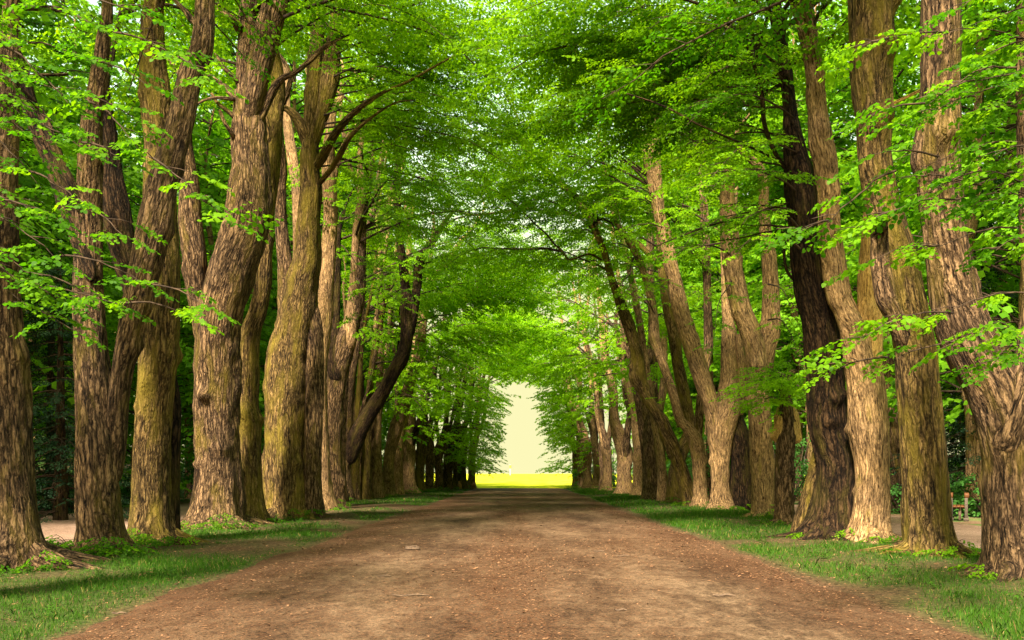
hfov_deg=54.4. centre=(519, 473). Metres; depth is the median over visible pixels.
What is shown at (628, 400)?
linden tree
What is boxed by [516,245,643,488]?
linden tree
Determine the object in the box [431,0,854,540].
linden tree
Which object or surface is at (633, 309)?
forest tree
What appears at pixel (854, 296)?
forest tree
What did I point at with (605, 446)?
linden tree
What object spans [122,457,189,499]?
shrub
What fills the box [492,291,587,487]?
linden tree
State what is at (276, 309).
forest tree
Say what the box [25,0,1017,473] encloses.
sky
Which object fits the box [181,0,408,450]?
forest tree
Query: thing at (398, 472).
linden tree
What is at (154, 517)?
linden tree
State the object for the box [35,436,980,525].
ground
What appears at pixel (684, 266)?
forest tree
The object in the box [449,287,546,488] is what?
linden tree
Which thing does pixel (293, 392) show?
linden tree
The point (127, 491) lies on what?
shrub
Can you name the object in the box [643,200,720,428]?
forest tree
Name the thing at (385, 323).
forest tree
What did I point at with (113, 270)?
forest tree
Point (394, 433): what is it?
linden tree
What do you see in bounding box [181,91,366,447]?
forest tree
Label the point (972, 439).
forest tree
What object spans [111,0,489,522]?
linden tree
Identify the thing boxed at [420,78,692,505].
linden tree
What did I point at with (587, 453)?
forest tree
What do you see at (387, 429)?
forest tree
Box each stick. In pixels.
[392,593,428,595]
[713,593,734,596]
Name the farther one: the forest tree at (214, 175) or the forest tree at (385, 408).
the forest tree at (385, 408)
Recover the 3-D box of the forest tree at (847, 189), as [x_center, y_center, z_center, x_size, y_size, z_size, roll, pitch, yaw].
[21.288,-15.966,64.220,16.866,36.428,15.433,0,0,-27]
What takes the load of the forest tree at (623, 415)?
on the ground at (975, 520)
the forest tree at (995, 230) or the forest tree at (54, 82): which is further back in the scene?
the forest tree at (995, 230)
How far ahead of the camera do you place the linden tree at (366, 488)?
57.83 m
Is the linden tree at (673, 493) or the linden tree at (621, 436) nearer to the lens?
the linden tree at (673, 493)
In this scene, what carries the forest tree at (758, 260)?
on the ground at (975, 520)
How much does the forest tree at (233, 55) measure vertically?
38.018 m
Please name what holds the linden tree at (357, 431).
on the verge at (248, 550)
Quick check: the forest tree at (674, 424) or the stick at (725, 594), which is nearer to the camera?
the stick at (725, 594)
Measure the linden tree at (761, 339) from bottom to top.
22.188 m
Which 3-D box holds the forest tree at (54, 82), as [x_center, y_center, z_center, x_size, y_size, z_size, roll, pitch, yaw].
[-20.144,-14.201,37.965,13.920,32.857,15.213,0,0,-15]
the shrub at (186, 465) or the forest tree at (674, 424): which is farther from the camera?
the forest tree at (674, 424)
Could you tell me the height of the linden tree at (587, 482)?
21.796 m
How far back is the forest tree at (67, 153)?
33.96 m
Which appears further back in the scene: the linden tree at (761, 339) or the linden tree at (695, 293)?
the linden tree at (695, 293)
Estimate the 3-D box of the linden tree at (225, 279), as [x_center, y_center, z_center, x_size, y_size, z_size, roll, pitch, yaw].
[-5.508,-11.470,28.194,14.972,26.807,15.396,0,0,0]
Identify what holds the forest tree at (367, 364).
on the ground at (975, 520)
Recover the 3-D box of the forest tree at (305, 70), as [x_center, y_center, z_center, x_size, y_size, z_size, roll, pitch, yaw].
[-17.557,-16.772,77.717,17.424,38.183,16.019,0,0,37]
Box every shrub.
[37,470,123,509]
[119,479,130,504]
[120,469,186,501]
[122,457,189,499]
[180,429,264,498]
[561,461,616,487]
[611,446,632,487]
[666,437,729,479]
[686,436,800,498]
[730,422,812,502]
[890,467,961,513]
[949,470,980,517]
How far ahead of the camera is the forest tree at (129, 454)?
68.27 m
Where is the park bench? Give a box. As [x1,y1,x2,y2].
[951,492,968,520]
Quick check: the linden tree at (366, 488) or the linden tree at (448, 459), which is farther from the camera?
the linden tree at (448, 459)
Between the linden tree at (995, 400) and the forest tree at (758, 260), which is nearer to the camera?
the linden tree at (995, 400)
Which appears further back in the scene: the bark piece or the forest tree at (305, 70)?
the forest tree at (305, 70)
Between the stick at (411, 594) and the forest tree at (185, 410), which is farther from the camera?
the forest tree at (185, 410)
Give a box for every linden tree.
[0,0,116,573]
[0,0,283,351]
[20,0,312,557]
[31,0,298,547]
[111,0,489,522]
[119,0,572,529]
[229,0,611,518]
[282,63,374,300]
[286,16,545,510]
[319,5,567,506]
[341,98,422,500]
[341,199,563,483]
[342,151,577,499]
[343,177,468,498]
[345,90,577,500]
[345,167,558,480]
[356,214,563,492]
[366,213,424,497]
[369,88,720,502]
[373,134,565,496]
[375,208,549,493]
[388,230,543,491]
[418,316,541,490]
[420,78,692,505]
[426,337,535,489]
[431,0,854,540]
[434,310,549,489]
[448,54,719,506]
[449,265,536,488]
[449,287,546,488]
[450,0,751,510]
[457,358,543,488]
[458,0,844,517]
[472,213,647,493]
[474,189,703,499]
[475,213,670,495]
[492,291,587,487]
[499,267,611,488]
[500,281,604,488]
[502,265,607,489]
[506,278,592,487]
[508,244,620,491]
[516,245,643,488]
[530,0,980,543]
[538,167,666,501]
[562,0,980,558]
[635,161,748,499]
[708,353,806,524]
[735,3,1012,511]
[746,0,1023,582]
[749,0,1023,393]
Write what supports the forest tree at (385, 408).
on the ground at (975, 520)
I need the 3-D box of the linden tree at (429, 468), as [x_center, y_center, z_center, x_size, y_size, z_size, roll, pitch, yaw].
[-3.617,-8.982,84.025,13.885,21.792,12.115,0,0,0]
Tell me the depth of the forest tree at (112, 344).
50.16 m
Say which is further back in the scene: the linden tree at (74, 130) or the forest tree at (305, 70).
the forest tree at (305, 70)
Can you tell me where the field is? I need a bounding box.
[424,474,632,487]
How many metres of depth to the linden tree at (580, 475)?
100.58 m
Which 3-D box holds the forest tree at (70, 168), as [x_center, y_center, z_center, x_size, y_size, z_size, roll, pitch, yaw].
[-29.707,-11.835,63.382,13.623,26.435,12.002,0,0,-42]
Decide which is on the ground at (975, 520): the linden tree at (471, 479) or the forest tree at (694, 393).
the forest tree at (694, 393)
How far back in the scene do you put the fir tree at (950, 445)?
39.46 m
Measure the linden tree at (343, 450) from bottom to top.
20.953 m
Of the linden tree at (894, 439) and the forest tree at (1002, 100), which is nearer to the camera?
the linden tree at (894, 439)
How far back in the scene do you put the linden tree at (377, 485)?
59.68 m
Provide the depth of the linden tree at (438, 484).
87.92 m
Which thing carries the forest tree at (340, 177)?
on the ground at (975, 520)
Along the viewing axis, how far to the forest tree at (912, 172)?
82.78 m
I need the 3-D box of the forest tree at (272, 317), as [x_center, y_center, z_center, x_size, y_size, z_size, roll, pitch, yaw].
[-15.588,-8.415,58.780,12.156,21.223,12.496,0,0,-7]
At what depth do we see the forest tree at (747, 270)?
57.83 m
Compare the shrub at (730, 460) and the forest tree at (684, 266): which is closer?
the shrub at (730, 460)
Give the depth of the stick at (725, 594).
12.54 m
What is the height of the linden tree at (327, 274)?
22.961 m
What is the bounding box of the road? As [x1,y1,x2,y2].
[53,488,981,639]
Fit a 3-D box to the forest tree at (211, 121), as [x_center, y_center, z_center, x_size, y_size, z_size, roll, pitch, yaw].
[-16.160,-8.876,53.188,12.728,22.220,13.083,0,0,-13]
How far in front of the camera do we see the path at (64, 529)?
29.09 m
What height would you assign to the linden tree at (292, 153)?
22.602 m
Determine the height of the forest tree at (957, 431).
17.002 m
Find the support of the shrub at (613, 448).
on the ground at (975, 520)
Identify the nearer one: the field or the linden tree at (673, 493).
the linden tree at (673, 493)
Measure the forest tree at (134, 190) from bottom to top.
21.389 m
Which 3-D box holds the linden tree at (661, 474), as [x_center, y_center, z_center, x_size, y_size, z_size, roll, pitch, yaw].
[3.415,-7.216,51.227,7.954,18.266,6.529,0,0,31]
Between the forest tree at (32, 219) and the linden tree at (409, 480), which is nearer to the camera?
the forest tree at (32, 219)
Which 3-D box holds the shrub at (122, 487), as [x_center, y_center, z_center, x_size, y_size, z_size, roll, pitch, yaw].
[-19.785,0.973,44.064,4.479,2.387,4.581,0,0,-28]
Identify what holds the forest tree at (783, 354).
on the ground at (975, 520)
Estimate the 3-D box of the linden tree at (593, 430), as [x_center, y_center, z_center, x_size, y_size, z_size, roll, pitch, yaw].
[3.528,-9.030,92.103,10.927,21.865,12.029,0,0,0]
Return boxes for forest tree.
[0,0,142,298]
[0,0,143,352]
[1,0,188,448]
[18,1,130,425]
[18,100,117,486]
[19,1,276,492]
[22,3,141,465]
[22,135,112,474]
[23,76,142,437]
[30,143,141,469]
[35,241,137,464]
[65,2,296,497]
[73,136,220,450]
[106,93,292,487]
[115,2,370,427]
[180,147,347,491]
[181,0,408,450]
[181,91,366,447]
[183,23,396,448]
[259,249,349,411]
[275,110,427,461]
[282,49,408,385]
[299,90,416,445]
[337,158,415,450]
[340,183,395,445]
[355,229,427,459]
[363,298,388,461]
[364,171,448,413]
[581,127,696,460]
[583,1,779,391]
[605,225,693,462]
[609,156,708,459]
[622,83,791,453]
[622,278,703,470]
[625,27,804,419]
[642,19,807,438]
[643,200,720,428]
[658,243,747,469]
[667,0,954,465]
[671,229,805,464]
[684,17,896,500]
[688,148,849,455]
[696,20,898,463]
[697,104,844,436]
[714,0,919,361]
[744,68,915,397]
[747,0,1015,352]
[781,0,1020,513]
[782,0,1021,405]
[850,0,1020,428]
[854,49,1011,379]
[941,370,964,476]
[955,8,1016,426]
[966,100,1017,327]
[970,0,1015,341]
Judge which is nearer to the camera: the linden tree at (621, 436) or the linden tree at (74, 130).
the linden tree at (74, 130)
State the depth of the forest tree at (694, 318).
71.55 m
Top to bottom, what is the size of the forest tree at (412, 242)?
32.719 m
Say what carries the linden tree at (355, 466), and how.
on the verge at (248, 550)
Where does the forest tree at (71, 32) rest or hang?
on the ground at (975, 520)
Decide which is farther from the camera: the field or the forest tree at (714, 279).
the field
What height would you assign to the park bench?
0.925 m
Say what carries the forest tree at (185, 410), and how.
on the ground at (975, 520)
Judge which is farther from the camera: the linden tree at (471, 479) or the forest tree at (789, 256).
the linden tree at (471, 479)
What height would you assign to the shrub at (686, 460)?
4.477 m
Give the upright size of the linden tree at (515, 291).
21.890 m
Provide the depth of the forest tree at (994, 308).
34.60 m
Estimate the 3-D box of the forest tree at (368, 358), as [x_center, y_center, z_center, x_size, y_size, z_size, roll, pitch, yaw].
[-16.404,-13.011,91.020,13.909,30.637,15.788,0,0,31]
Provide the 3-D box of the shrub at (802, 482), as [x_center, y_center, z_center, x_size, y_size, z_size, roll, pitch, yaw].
[14.280,-0.601,52.906,7.486,4.840,7.184,0,0,41]
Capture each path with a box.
[39,503,189,543]
[613,488,980,547]
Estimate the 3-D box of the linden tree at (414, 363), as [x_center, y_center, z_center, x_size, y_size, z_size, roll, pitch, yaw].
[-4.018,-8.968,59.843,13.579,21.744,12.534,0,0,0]
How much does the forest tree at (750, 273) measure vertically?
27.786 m
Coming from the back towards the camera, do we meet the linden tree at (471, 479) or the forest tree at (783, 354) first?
the linden tree at (471, 479)
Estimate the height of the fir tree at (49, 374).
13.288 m
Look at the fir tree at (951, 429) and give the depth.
45.22 m
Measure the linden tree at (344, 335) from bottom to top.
21.719 m
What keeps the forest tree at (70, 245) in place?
on the ground at (975, 520)
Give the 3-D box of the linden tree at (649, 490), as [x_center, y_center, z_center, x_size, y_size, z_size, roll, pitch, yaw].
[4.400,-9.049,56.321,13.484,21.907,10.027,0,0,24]
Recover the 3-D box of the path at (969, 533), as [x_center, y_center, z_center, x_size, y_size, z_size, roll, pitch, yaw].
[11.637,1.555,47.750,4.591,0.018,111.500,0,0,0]
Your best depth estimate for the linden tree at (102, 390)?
18.31 m
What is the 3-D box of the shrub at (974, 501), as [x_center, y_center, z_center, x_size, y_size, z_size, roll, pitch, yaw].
[17.571,0.979,36.513,4.300,2.240,4.204,0,0,6]
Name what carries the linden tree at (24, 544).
on the verge at (248, 550)
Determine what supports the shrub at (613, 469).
on the ground at (975, 520)
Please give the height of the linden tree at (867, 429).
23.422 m
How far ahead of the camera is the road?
12.96 m
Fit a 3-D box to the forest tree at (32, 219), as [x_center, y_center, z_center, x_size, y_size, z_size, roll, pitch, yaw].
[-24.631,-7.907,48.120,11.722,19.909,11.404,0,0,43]
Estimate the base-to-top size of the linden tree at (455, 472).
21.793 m
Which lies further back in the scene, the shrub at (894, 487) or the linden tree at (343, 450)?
the linden tree at (343, 450)
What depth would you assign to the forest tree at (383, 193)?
95.61 m
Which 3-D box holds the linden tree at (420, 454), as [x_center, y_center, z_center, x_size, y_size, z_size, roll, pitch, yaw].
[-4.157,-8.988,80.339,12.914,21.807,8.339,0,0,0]
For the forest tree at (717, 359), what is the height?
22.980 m
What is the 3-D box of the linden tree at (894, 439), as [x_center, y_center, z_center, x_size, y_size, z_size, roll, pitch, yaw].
[15.043,-9.758,41.941,12.360,23.347,9.521,0,0,0]
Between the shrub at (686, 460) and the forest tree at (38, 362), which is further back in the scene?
the shrub at (686, 460)
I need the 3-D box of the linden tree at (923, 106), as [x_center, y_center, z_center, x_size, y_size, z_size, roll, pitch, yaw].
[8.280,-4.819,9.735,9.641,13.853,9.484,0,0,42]
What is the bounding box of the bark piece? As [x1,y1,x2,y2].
[405,545,419,549]
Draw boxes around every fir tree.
[21,219,130,514]
[24,257,130,522]
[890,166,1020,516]
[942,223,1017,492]
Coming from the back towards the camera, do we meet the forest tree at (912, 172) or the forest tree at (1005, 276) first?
the forest tree at (912, 172)
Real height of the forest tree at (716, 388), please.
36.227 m
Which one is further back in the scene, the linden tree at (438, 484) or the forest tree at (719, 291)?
the linden tree at (438, 484)
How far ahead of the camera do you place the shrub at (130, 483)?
54.46 m
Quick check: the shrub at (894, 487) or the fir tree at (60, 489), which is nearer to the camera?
the fir tree at (60, 489)
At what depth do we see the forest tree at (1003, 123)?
60.46 m

